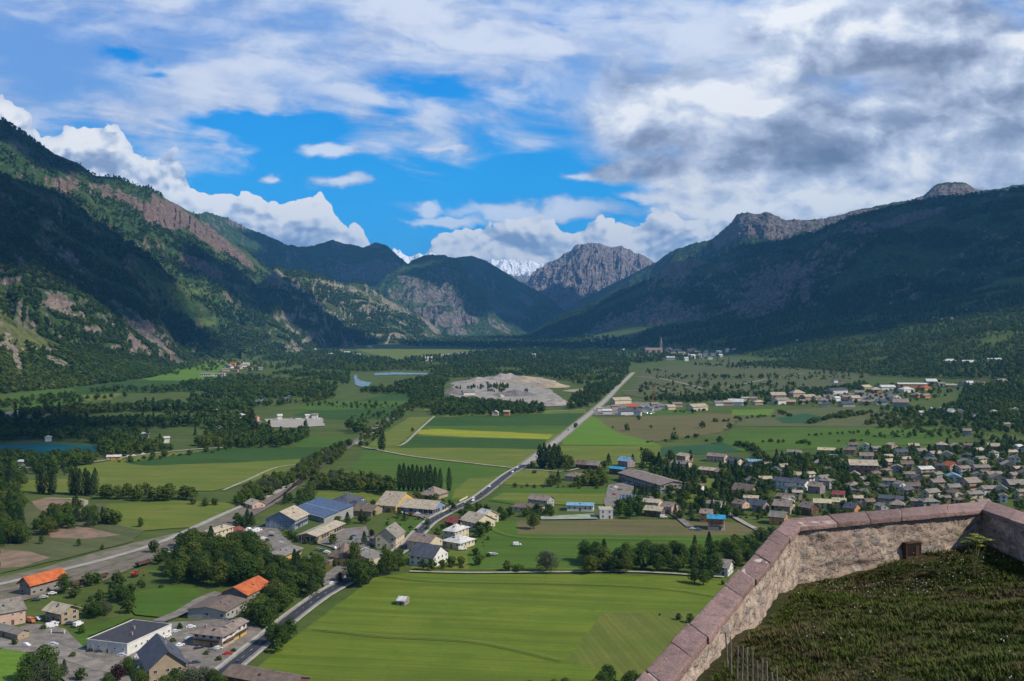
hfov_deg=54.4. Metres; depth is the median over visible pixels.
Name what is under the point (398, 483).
poplar
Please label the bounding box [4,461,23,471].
broadleaf tree
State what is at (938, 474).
house
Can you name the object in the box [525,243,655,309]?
rock peak
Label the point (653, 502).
house
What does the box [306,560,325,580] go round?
broadleaf tree
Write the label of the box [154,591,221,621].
yard lane
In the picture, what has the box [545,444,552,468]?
poplar
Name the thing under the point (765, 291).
shoulder
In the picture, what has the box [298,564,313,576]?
broadleaf tree
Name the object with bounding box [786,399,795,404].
house
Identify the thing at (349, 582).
road edge line
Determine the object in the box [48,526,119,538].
bare earth
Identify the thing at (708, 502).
house
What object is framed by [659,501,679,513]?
house
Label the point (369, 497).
meadow
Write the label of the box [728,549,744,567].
broadleaf tree
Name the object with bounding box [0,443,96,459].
lake
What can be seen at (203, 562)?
broadleaf tree
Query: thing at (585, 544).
broadleaf tree
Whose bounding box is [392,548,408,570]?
broadleaf tree
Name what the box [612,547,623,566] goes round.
broadleaf tree
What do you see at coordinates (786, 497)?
house
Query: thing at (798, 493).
house
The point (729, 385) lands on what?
farm track
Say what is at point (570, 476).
house
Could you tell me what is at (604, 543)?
conifer
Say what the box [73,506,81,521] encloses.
conifer
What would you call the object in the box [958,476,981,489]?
house
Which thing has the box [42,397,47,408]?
poplar
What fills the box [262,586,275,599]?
broadleaf tree
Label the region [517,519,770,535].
brown field
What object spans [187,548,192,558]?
conifer
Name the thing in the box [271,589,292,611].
broadleaf tree
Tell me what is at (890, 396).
house
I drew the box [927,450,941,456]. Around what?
house
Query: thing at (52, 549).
rough ground
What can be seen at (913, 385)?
warehouse
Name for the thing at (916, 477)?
house
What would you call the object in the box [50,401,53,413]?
poplar
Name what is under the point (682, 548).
broadleaf tree
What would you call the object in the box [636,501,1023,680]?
parapet wall
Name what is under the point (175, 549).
conifer
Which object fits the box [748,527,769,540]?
broadleaf tree
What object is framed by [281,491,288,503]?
conifer
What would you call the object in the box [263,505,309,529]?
building
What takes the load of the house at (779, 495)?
on the ground at (182, 436)
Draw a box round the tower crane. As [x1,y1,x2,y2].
[647,382,669,401]
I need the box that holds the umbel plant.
[953,533,993,577]
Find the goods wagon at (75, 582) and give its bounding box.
[71,578,84,585]
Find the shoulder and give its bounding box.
[539,190,1016,336]
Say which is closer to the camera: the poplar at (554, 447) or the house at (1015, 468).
the house at (1015, 468)
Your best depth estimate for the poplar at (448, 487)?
811.83 m
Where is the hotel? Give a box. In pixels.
[189,624,238,647]
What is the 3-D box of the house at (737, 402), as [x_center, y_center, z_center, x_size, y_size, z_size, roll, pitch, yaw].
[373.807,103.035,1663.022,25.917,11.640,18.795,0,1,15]
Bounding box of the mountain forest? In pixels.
[0,117,1023,389]
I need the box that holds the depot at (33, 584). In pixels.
[16,567,66,594]
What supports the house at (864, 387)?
on the ground at (182, 436)
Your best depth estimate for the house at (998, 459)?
967.26 m
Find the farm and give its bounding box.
[200,373,225,375]
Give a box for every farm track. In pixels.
[2,447,222,467]
[47,498,87,510]
[223,464,295,489]
[362,446,512,467]
[398,416,434,445]
[410,570,723,576]
[528,468,578,470]
[622,373,802,390]
[667,512,691,526]
[728,512,765,533]
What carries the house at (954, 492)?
on the ground at (182, 436)
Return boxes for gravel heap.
[444,387,461,394]
[449,377,506,384]
[484,373,518,381]
[493,389,536,395]
[503,376,556,381]
[512,398,552,401]
[531,381,569,387]
[539,398,573,405]
[563,388,589,391]
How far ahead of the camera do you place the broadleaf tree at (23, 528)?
624.94 m
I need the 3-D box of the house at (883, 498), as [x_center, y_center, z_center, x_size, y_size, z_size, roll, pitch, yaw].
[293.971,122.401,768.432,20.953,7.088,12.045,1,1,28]
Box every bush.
[510,564,524,571]
[740,441,750,446]
[749,444,758,450]
[752,451,760,456]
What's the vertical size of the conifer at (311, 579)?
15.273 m
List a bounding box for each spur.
[0,179,187,363]
[824,191,1023,316]
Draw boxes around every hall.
[106,454,121,459]
[296,520,345,543]
[566,502,594,511]
[610,397,631,403]
[617,468,685,492]
[686,403,708,410]
[826,388,847,393]
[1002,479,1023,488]
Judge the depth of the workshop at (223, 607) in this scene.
469.59 m
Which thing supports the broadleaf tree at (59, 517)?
on the rough ground at (52, 549)
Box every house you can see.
[0,596,27,624]
[17,459,27,465]
[45,435,51,441]
[136,633,188,680]
[163,436,169,442]
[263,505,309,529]
[266,544,303,567]
[277,414,282,419]
[311,413,317,417]
[327,542,361,565]
[332,492,364,503]
[349,499,368,506]
[353,503,382,516]
[375,522,405,548]
[406,532,443,550]
[408,543,449,566]
[419,486,448,499]
[441,522,468,539]
[442,534,474,548]
[459,511,496,529]
[461,390,474,394]
[477,508,498,521]
[491,410,498,415]
[503,410,509,415]
[512,502,545,513]
[527,494,554,506]
[564,472,583,480]
[602,409,611,413]
[610,405,618,409]
[618,407,633,414]
[626,404,638,409]
[633,410,641,415]
[641,405,653,411]
[643,497,663,505]
[643,505,666,517]
[649,402,658,406]
[658,404,669,407]
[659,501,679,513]
[664,404,675,409]
[666,356,674,359]
[670,460,691,469]
[671,402,682,406]
[676,452,693,461]
[698,466,715,475]
[699,507,713,521]
[706,452,728,462]
[706,499,724,508]
[707,558,734,576]
[713,401,724,405]
[723,400,732,405]
[728,399,743,405]
[731,499,750,508]
[743,494,758,505]
[744,476,757,487]
[747,458,762,462]
[748,397,756,400]
[752,400,763,404]
[758,475,772,482]
[768,392,785,397]
[771,397,790,404]
[771,466,782,474]
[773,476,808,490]
[775,492,794,498]
[781,495,795,506]
[783,482,796,492]
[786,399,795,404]
[786,449,801,456]
[788,390,804,396]
[791,471,801,478]
[791,489,802,499]
[800,394,815,399]
[806,471,816,480]
[806,481,826,493]
[812,497,831,508]
[815,474,830,481]
[817,397,828,403]
[817,447,835,451]
[818,476,834,488]
[822,402,829,406]
[831,379,839,382]
[831,490,845,497]
[831,497,846,507]
[832,396,840,400]
[838,401,855,406]
[842,447,855,455]
[842,501,860,511]
[845,481,861,486]
[846,442,858,449]
[849,395,860,400]
[850,486,856,493]
[852,494,863,505]
[854,390,864,394]
[856,475,866,481]
[858,488,870,491]
[859,385,871,389]
[859,452,873,459]
[860,442,868,449]
[861,399,872,404]
[861,497,875,509]
[868,470,881,474]
[869,387,882,392]
[870,445,880,452]
[873,502,889,509]
[875,399,887,404]
[875,483,888,491]
[877,385,895,389]
[878,494,907,503]
[879,467,891,475]
[881,477,895,485]
[883,458,894,467]
[886,442,898,448]
[887,394,900,399]
[889,498,905,509]
[891,464,902,473]
[892,398,908,406]
[893,448,907,455]
[893,480,905,489]
[897,387,913,392]
[897,485,914,497]
[899,456,911,459]
[899,460,914,469]
[902,471,915,477]
[905,481,920,493]
[906,442,919,447]
[908,392,920,397]
[909,497,920,506]
[910,473,925,482]
[914,447,927,455]
[915,465,934,475]
[919,385,931,389]
[919,488,940,497]
[919,496,940,506]
[920,393,930,397]
[921,456,937,464]
[924,379,937,383]
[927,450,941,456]
[927,478,945,488]
[929,471,943,477]
[934,441,947,449]
[934,462,945,470]
[936,382,945,385]
[938,494,951,503]
[939,450,952,459]
[943,460,959,471]
[944,384,956,386]
[944,483,961,489]
[945,408,958,413]
[945,472,962,482]
[945,488,962,497]
[950,442,962,451]
[953,496,963,503]
[955,465,970,474]
[956,458,974,466]
[958,381,965,385]
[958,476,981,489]
[959,452,971,460]
[962,428,971,435]
[962,442,972,450]
[963,490,983,501]
[971,464,991,473]
[971,471,982,480]
[972,455,987,463]
[973,498,991,501]
[978,484,996,494]
[983,470,1002,479]
[987,442,1000,451]
[988,450,999,457]
[988,472,1007,484]
[994,457,1003,463]
[994,484,1008,491]
[998,492,1008,502]
[999,460,1015,469]
[1002,422,1010,428]
[1006,449,1017,455]
[1006,471,1017,478]
[1008,455,1021,462]
[1010,465,1019,471]
[1012,488,1023,499]
[1013,443,1022,449]
[1017,468,1023,478]
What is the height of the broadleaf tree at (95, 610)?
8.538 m
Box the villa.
[598,506,612,518]
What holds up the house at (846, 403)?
on the ground at (182, 436)
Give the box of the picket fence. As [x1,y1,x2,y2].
[725,632,790,680]
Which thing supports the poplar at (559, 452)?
on the ground at (182, 436)
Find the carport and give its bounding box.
[308,556,333,567]
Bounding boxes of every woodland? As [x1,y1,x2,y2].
[0,285,1023,680]
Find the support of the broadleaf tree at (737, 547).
on the crop field at (532, 546)
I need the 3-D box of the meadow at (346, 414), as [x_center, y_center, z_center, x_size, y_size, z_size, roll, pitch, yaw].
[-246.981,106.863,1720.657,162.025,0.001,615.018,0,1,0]
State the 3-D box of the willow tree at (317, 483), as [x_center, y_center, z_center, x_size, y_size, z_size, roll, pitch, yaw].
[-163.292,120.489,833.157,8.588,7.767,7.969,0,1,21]
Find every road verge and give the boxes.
[205,465,525,679]
[517,372,635,464]
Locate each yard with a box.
[0,617,261,680]
[248,525,291,549]
[265,417,324,427]
[317,526,370,548]
[322,564,360,586]
[405,512,435,518]
[594,402,661,414]
[604,482,633,507]
[819,393,898,401]
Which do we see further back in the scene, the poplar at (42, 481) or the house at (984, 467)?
the house at (984, 467)
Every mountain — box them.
[0,119,270,359]
[195,212,407,286]
[369,254,521,336]
[455,256,563,334]
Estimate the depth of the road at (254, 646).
501.80 m
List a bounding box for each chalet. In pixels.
[41,601,80,623]
[574,460,588,468]
[586,460,602,469]
[617,456,635,467]
[707,514,725,529]
[725,456,744,465]
[732,482,756,493]
[751,499,769,510]
[767,510,789,524]
[772,499,794,513]
[798,500,819,515]
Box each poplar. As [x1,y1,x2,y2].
[5,460,12,476]
[6,465,15,485]
[14,415,19,428]
[34,465,43,492]
[38,467,46,493]
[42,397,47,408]
[44,465,54,493]
[48,469,57,494]
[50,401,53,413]
[57,401,61,414]
[67,467,74,494]
[71,465,78,493]
[72,400,76,413]
[75,468,84,495]
[82,467,87,494]
[84,471,90,495]
[89,474,96,495]
[91,467,99,494]
[144,426,149,440]
[377,430,383,449]
[380,432,385,449]
[395,464,402,489]
[400,463,406,490]
[405,465,411,490]
[408,464,415,490]
[413,465,419,490]
[418,466,424,490]
[422,465,428,489]
[426,464,432,488]
[432,467,437,486]
[437,468,443,488]
[445,467,451,492]
[535,444,542,465]
[538,448,545,468]
[539,442,548,467]
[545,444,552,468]
[548,450,555,469]
[551,443,559,468]
[554,445,562,468]
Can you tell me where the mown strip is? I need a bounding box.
[566,611,693,675]
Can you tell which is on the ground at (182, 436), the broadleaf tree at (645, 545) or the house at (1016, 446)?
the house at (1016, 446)
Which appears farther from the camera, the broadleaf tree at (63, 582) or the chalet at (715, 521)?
the chalet at (715, 521)
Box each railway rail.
[0,480,299,591]
[0,480,300,598]
[3,479,302,591]
[4,480,302,598]
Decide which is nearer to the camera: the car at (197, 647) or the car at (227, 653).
the car at (227, 653)
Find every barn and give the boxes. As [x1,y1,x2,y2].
[220,575,270,603]
[297,497,353,522]
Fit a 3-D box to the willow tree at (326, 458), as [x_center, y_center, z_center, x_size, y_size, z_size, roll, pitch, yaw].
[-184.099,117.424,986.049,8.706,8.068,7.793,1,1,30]
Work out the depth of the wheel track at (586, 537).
640.63 m
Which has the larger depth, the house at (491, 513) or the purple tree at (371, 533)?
the house at (491, 513)
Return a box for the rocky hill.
[241,267,448,359]
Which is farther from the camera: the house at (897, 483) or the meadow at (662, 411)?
the meadow at (662, 411)
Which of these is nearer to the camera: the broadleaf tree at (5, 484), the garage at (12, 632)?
the garage at (12, 632)
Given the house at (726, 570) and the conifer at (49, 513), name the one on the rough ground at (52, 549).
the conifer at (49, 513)
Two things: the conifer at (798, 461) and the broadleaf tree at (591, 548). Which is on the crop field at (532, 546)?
the broadleaf tree at (591, 548)
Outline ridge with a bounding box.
[560,182,1023,315]
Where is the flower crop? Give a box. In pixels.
[417,429,551,438]
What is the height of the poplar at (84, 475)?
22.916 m
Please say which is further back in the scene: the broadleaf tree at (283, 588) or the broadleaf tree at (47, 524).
the broadleaf tree at (47, 524)
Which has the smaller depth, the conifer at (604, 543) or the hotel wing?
the hotel wing
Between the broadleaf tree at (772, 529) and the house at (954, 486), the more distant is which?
the house at (954, 486)
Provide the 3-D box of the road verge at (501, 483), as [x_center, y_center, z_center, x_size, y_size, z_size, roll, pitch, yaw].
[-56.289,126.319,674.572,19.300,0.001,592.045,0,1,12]
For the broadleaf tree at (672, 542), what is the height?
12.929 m
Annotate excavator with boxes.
[130,569,144,576]
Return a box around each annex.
[233,526,244,532]
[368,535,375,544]
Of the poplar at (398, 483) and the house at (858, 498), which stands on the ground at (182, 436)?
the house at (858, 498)
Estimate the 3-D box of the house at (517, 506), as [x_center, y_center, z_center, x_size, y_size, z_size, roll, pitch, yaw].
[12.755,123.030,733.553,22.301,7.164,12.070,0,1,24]
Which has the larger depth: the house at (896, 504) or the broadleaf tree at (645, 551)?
the house at (896, 504)
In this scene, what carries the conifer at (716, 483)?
on the lawn at (707, 484)
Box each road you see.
[207,465,525,680]
[520,372,634,464]
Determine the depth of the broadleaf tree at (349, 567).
532.38 m
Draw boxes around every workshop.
[86,619,171,655]
[187,595,248,619]
[609,466,628,474]
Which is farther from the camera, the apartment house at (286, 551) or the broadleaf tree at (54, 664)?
the apartment house at (286, 551)
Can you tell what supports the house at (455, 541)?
on the ground at (182, 436)
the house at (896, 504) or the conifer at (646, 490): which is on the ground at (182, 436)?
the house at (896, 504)
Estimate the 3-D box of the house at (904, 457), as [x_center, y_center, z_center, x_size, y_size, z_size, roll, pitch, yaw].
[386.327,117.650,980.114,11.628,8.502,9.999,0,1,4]
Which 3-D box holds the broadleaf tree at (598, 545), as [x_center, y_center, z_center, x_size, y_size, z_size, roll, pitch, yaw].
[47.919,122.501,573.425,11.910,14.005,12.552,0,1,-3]
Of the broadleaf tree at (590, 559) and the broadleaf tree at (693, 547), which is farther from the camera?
the broadleaf tree at (693, 547)
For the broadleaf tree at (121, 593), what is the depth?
494.99 m
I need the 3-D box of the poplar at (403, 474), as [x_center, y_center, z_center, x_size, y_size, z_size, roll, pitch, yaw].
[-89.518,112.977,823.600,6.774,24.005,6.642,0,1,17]
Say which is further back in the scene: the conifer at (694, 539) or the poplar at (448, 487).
the poplar at (448, 487)
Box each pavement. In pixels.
[200,465,518,679]
[244,513,451,664]
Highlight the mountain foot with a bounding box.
[0,283,160,393]
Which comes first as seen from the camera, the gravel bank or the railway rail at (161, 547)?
the railway rail at (161, 547)
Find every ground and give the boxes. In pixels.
[0,276,1023,680]
[0,485,290,599]
[0,503,144,572]
[696,543,1023,680]
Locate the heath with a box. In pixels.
[623,360,872,397]
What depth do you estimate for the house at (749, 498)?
755.21 m
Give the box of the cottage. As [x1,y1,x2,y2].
[244,498,264,508]
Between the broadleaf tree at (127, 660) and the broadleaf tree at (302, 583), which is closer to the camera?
the broadleaf tree at (127, 660)
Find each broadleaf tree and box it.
[0,481,11,489]
[0,490,6,497]
[0,512,12,521]
[0,517,6,525]
[2,521,17,542]
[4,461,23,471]
[5,492,18,501]
[6,485,24,494]
[8,499,24,514]
[8,506,16,518]
[11,523,31,542]
[12,666,34,680]
[14,470,28,486]
[16,651,42,670]
[17,493,28,506]
[33,644,59,668]
[38,516,56,534]
[39,660,63,680]
[47,503,63,513]
[49,511,67,528]
[56,573,72,593]
[79,505,91,518]
[88,601,103,618]
[89,504,99,514]
[102,672,115,680]
[111,585,128,601]
[119,656,136,674]
[130,667,150,680]
[157,674,173,680]
[162,558,187,582]
[163,557,173,571]
[166,668,185,680]
[172,546,187,555]
[176,552,186,560]
[177,530,199,544]
[180,527,203,539]
[182,536,202,550]
[182,555,192,576]
[183,540,204,556]
[183,552,212,579]
[192,556,212,583]
[201,531,206,538]
[201,536,214,550]
[201,550,214,561]
[204,539,224,556]
[206,668,219,680]
[207,559,231,586]
[210,673,227,680]
[212,550,220,558]
[212,552,224,569]
[216,536,229,547]
[220,540,242,552]
[224,531,241,542]
[228,558,255,582]
[229,547,244,566]
[230,542,245,551]
[232,552,256,568]
[238,555,262,580]
[238,597,264,621]
[239,529,255,538]
[239,532,261,550]
[243,537,258,551]
[246,602,268,625]
[248,544,264,559]
[251,594,264,604]
[252,539,273,549]
[253,555,265,575]
[256,593,269,599]
[257,606,276,625]
[258,548,272,565]
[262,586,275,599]
[262,597,279,619]
[263,580,287,596]
[263,621,277,645]
[264,561,279,580]
[264,578,281,591]
[270,554,288,567]
[270,556,291,570]
[271,585,295,610]
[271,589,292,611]
[273,622,291,647]
[275,569,287,583]
[280,570,301,590]
[283,577,301,597]
[283,617,297,635]
[294,571,307,593]
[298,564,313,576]
[304,576,318,589]
[306,553,326,567]
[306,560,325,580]
[309,555,328,568]
[313,568,325,583]
[342,558,356,580]
[344,541,361,561]
[350,559,371,586]
[362,558,378,583]
[374,559,386,575]
[379,549,388,569]
[381,550,401,574]
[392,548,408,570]
[526,512,539,528]
[560,677,571,680]
[577,540,590,557]
[581,555,596,573]
[582,545,597,557]
[585,541,603,555]
[586,555,601,570]
[593,672,609,680]
[595,548,613,569]
[598,664,616,680]
[607,556,622,572]
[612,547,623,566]
[618,542,634,552]
[618,551,633,572]
[619,547,637,562]
[621,670,638,680]
[632,541,649,557]
[638,549,649,560]
[640,448,651,463]
[642,539,653,546]
[647,546,658,560]
[649,552,664,570]
[650,554,666,571]
[651,543,659,550]
[655,544,672,560]
[667,540,677,554]
[667,554,682,571]
[670,542,684,554]
[673,544,689,558]
[687,543,704,555]
[687,567,700,582]
[688,556,700,568]
[697,569,711,584]
[704,553,723,572]
[706,543,720,555]
[711,540,723,551]
[720,540,728,555]
[724,540,736,558]
[724,544,744,558]
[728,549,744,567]
[739,543,752,555]
[742,548,753,561]
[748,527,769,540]
[752,541,763,549]
[765,526,775,534]
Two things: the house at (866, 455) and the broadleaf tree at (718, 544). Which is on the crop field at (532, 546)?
the broadleaf tree at (718, 544)
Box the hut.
[396,596,408,605]
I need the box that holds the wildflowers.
[798,547,1023,677]
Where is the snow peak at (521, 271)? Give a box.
[392,248,548,283]
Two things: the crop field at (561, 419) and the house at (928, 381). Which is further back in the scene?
the house at (928, 381)
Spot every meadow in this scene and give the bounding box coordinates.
[0,389,78,409]
[19,449,301,493]
[81,393,121,400]
[104,501,237,529]
[143,359,227,380]
[258,572,727,680]
[287,401,407,410]
[293,437,355,446]
[294,392,409,419]
[315,491,383,502]
[369,410,586,467]
[410,548,585,569]
[452,476,498,498]
[489,486,606,504]
[492,493,605,503]
[504,470,548,484]
[553,445,661,466]
[653,407,701,415]
[723,427,950,450]
[731,409,773,414]
[735,406,927,426]
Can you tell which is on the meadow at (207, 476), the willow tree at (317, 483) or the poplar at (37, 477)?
the poplar at (37, 477)
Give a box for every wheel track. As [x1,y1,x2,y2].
[313,628,561,660]
[315,627,561,658]
[389,575,715,594]
[389,576,714,595]
[493,527,705,539]
[493,529,720,540]
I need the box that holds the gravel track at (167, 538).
[0,483,292,584]
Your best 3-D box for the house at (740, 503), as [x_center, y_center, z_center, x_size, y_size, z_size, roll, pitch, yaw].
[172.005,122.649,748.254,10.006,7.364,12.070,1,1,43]
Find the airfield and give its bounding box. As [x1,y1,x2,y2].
[354,343,483,359]
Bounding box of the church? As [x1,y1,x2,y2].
[644,338,662,352]
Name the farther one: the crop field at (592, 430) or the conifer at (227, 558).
the crop field at (592, 430)
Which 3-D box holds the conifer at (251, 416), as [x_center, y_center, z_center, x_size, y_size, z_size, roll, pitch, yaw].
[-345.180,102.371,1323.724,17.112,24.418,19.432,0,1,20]
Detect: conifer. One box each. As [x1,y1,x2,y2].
[0,525,8,547]
[3,489,12,505]
[12,502,23,520]
[13,512,17,520]
[18,509,26,525]
[47,509,52,517]
[52,516,59,531]
[61,659,69,675]
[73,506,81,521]
[84,509,93,526]
[98,506,104,521]
[167,544,182,574]
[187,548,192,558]
[207,525,214,536]
[221,550,233,580]
[243,509,250,525]
[246,512,255,527]
[247,408,256,424]
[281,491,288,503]
[293,554,301,571]
[296,551,301,566]
[302,569,318,597]
[344,512,350,524]
[359,531,368,544]
[556,471,561,484]
[602,538,606,547]
[606,453,611,464]
[632,484,637,494]
[641,485,646,497]
[645,484,649,497]
[655,452,663,465]
[658,458,664,472]
[670,461,675,472]
[672,504,676,517]
[676,465,680,478]
[677,497,684,514]
[681,479,685,490]
[684,482,690,494]
[687,502,693,519]
[688,535,697,553]
[689,467,693,480]
[695,485,703,496]
[699,496,706,508]
[704,531,712,553]
[709,499,715,511]
[713,479,719,491]
[719,485,725,497]
[758,532,764,542]
[762,482,770,496]
[796,458,801,471]
[840,474,844,484]
[845,485,852,497]
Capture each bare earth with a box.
[0,549,48,567]
[31,497,83,512]
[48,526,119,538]
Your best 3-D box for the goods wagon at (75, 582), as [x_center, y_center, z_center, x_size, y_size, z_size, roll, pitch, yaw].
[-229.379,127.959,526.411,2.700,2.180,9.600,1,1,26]
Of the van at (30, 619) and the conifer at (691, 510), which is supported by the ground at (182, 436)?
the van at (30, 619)
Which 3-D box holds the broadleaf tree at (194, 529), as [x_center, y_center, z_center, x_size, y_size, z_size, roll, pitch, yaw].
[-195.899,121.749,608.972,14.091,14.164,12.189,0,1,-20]
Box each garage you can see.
[0,623,31,639]
[375,491,416,512]
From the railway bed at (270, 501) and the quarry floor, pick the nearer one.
the railway bed at (270, 501)
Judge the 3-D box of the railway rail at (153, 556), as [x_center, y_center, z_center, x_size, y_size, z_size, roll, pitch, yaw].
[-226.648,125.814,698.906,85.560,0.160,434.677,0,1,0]
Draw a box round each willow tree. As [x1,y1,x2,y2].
[20,660,55,680]
[98,601,112,615]
[178,666,202,680]
[194,665,211,680]
[273,481,281,489]
[314,480,320,488]
[322,455,328,461]
[328,472,338,478]
[334,453,341,458]
[535,550,558,572]
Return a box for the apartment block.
[847,459,878,473]
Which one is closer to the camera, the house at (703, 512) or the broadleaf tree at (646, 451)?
the house at (703, 512)
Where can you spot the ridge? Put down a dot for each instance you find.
(743, 228)
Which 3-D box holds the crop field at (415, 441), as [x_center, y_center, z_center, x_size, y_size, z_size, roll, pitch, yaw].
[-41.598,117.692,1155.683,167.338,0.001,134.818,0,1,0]
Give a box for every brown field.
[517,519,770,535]
[596,413,736,441]
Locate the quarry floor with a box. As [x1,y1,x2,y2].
[449,376,563,405]
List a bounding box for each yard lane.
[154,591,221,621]
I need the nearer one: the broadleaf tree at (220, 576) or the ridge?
the broadleaf tree at (220, 576)
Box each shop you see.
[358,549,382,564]
[620,494,643,501]
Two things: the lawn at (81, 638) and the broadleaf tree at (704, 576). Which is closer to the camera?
the lawn at (81, 638)
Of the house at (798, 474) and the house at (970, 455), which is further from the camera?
the house at (970, 455)
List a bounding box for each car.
[116,652,126,655]
[186,624,195,627]
[190,659,201,663]
[194,645,203,649]
[207,647,216,650]
[223,651,232,654]
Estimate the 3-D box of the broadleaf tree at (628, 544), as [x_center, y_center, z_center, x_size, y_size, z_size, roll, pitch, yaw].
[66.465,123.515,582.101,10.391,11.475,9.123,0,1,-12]
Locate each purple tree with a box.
[110,664,125,680]
[335,572,343,580]
[357,515,364,522]
[368,529,374,536]
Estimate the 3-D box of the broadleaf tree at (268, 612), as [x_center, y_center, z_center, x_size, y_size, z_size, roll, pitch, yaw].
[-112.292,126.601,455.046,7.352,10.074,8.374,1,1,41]
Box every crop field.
[72,379,272,397]
[126,447,327,465]
[346,448,511,504]
[367,416,430,446]
[400,435,546,448]
[423,426,567,433]
[425,413,583,425]
[467,520,754,568]
[561,416,661,445]
[660,443,739,454]
[774,413,823,423]
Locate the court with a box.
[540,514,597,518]
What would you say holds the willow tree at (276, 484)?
on the ground at (182, 436)
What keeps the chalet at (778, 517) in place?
on the ground at (182, 436)
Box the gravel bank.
[5,410,50,417]
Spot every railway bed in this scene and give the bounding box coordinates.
[0,479,301,592]
[2,475,310,598]
[291,418,389,484]
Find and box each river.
[353,374,371,386]
[374,372,427,374]
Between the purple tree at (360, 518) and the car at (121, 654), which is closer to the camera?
the car at (121, 654)
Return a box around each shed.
[222,664,309,680]
[443,516,459,526]
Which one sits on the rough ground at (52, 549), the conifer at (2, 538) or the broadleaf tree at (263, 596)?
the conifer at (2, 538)
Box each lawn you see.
[0,649,30,680]
[69,616,133,649]
[131,587,200,616]
[381,520,433,533]
[683,478,729,502]
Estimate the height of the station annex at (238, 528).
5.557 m
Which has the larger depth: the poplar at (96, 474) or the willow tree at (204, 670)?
the poplar at (96, 474)
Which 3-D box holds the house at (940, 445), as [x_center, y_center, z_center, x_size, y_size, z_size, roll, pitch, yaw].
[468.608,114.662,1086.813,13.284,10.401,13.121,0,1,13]
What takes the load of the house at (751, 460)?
on the ground at (182, 436)
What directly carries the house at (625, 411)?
on the yard at (615, 412)
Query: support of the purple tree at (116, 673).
on the yard at (189, 652)
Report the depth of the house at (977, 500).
748.13 m
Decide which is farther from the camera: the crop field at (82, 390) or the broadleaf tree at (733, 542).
the crop field at (82, 390)
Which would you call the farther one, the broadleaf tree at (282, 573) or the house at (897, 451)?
the house at (897, 451)
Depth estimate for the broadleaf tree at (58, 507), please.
695.88 m
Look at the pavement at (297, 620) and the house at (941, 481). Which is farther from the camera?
the house at (941, 481)
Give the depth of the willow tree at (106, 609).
473.46 m
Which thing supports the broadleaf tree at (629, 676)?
on the meadow at (542, 614)
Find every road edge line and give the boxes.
[220,468,514,668]
[244,469,519,661]
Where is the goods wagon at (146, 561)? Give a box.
[135,559,150,565]
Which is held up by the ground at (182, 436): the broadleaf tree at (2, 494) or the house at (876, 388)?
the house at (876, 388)
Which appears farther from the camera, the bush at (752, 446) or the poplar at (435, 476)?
the bush at (752, 446)
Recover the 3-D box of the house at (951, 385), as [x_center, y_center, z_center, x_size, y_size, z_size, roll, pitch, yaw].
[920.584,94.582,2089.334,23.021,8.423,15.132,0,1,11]
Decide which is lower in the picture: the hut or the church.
the hut
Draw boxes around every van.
[26,616,34,622]
[46,622,57,627]
[73,620,82,626]
[458,546,466,549]
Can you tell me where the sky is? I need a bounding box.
[0,0,1023,263]
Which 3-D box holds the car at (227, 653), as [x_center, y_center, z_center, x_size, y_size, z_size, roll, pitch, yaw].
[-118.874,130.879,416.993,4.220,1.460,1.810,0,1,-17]
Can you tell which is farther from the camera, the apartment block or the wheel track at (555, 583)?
the apartment block
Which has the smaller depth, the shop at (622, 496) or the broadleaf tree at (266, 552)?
the broadleaf tree at (266, 552)
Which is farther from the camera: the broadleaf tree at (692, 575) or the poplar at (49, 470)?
the poplar at (49, 470)
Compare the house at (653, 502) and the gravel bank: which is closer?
the house at (653, 502)
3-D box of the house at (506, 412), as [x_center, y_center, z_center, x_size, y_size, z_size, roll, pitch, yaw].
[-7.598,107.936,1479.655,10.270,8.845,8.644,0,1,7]
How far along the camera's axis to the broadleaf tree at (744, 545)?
579.84 m
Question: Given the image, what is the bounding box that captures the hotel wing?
[219,617,248,639]
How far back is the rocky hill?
6099.60 m
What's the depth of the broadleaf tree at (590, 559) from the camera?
550.64 m
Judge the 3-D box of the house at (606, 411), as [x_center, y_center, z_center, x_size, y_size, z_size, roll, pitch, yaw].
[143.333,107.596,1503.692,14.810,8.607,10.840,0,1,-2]
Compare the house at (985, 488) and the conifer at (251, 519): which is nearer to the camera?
the conifer at (251, 519)
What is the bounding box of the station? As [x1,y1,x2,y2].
[204,524,234,537]
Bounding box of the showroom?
[397,498,447,513]
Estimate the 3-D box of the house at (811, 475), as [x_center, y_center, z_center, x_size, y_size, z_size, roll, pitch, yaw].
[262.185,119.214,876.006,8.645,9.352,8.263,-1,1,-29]
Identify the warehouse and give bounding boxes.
[895,383,927,387]
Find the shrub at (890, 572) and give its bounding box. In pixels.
[872,556,912,576]
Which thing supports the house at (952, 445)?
on the ground at (182, 436)
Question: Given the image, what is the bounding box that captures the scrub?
[0,360,1014,567]
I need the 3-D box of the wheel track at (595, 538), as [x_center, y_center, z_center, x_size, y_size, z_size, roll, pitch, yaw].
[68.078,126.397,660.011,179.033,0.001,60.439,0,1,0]
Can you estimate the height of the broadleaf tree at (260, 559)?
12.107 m

